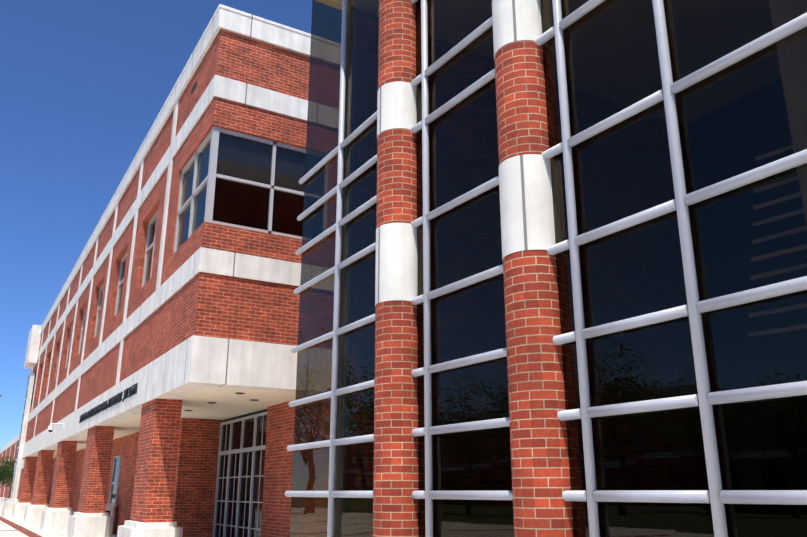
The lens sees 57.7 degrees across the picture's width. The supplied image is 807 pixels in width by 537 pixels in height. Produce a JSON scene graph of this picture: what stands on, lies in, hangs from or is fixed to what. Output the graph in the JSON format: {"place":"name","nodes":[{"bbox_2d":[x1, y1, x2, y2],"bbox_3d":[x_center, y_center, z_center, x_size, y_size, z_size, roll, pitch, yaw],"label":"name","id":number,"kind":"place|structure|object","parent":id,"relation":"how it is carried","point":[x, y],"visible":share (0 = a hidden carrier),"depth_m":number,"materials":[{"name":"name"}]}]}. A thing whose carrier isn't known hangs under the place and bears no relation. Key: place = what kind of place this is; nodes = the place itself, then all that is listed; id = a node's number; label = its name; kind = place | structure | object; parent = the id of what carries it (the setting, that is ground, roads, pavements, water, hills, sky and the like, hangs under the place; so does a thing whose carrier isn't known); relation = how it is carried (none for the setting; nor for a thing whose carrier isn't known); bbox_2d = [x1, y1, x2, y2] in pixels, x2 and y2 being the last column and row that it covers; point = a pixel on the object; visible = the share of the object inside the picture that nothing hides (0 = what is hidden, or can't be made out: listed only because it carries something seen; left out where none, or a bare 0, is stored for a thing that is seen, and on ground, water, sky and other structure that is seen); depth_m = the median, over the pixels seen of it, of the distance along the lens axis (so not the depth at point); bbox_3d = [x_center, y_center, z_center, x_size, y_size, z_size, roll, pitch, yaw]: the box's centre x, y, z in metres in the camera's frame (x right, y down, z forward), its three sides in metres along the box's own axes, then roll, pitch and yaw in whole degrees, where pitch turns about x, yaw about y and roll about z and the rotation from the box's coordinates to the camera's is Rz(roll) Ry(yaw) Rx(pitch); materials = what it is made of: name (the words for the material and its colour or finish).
{"place":"outdoors","nodes":[
{"label":"outdoors","id":0,"kind":"place"},
{"bbox_2d":[0,505,116,536],"bbox_3d":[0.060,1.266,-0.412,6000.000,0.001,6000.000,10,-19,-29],"label":"ground","id":1,"kind":"structure","parent":0,"point":[34,528],"depth_m":25.31,"materials":[{"name":"grey concrete"}]},
{"bbox_2d":[0,456,14,487],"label":"tree","id":2,"kind":"object","parent":1,"relation":"on","point":[6,473],"visible":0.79,"depth_m":67.29,"materials":[{"name":"green plant"}]},
{"bbox_2d":[0,325,40,516],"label":"wing","id":3,"kind":"structure","parent":1,"relation":"on","point":[13,448],"depth_m":42.22,"materials":[{"name":"white concrete"}]},
{"bbox_2d":[0,516,41,536],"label":"paver bands","id":4,"kind":"object","parent":1,"relation":"on","point":[25,531],"visible":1,"depth_m":26.55,"materials":[{"name":"brick"}]},
{"bbox_2d":[105,503,116,534],"bbox_3d":[-9.654,8.056,23.581,0.660,0.955,0.660,10,-19,-29],"label":"litter bin","id":5,"kind":"object","parent":1,"relation":"on","point":[110,509],"visible":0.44,"depth_m":23.48,"materials":[{"name":"metal"}]},
{"bbox_2d":[335,0,431,489],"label":"atrium shell","id":6,"kind":"object","parent":1,"relation":"on","point":[430,266],"depth_m":10.69,"materials":[{"name":"black glass"}]},
{"bbox_2d":[373,0,573,536],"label":"brick columns","id":7,"kind":"structure","parent":6,"relation":"on","point":[540,470],"depth_m":6.12,"materials":[{"name":"brick"}]},
{"bbox_2d":[285,0,806,536],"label":"window mullions","id":8,"kind":"object","parent":6,"relation":"on","point":[715,494],"visible":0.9,"depth_m":5.21,"materials":[{"name":"silver metal"}]},
{"bbox_2d":[290,0,806,536],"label":"glass curtain wall","id":9,"kind":"structure","parent":8,"relation":"in","point":[744,114],"depth_m":5.25,"materials":[{"name":"black glass"}]},
{"bbox_2d":[12,392,294,536],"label":"ground floor","id":10,"kind":"structure","parent":0,"point":[166,470],"depth_m":18.07,"materials":[{"name":"brick"}]},
{"bbox_2d":[22,4,310,458],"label":"block","id":11,"kind":"structure","parent":10,"relation":"on","point":[182,282],"depth_m":14.72,"materials":[{"name":"brick"}]},
{"bbox_2d":[48,422,64,431],"bbox_3d":[-12.522,5.718,26.403,0.515,0.370,0.190,10,-19,-29],"label":"security camera","id":12,"kind":"object","parent":11,"relation":"attached to","point":[50,428],"visible":1,"depth_m":26.32,"materials":[{"name":"white plastic"}]},
{"bbox_2d":[79,383,137,422],"bbox_3d":[-8.013,3.703,19.561,0.040,0.267,8.481,10,-19,-29],"label":"sign lettering","id":13,"kind":"object","parent":11,"relation":"attached to","point":[115,399],"visible":0.94,"depth_m":18.53,"materials":[{"name":"grey metal"}]},
{"bbox_2d":[0,0,311,448],"label":"sky","id":14,"kind":"structure","parent":0,"point":[84,83],"materials":[{"name":"blue"}]}
]}

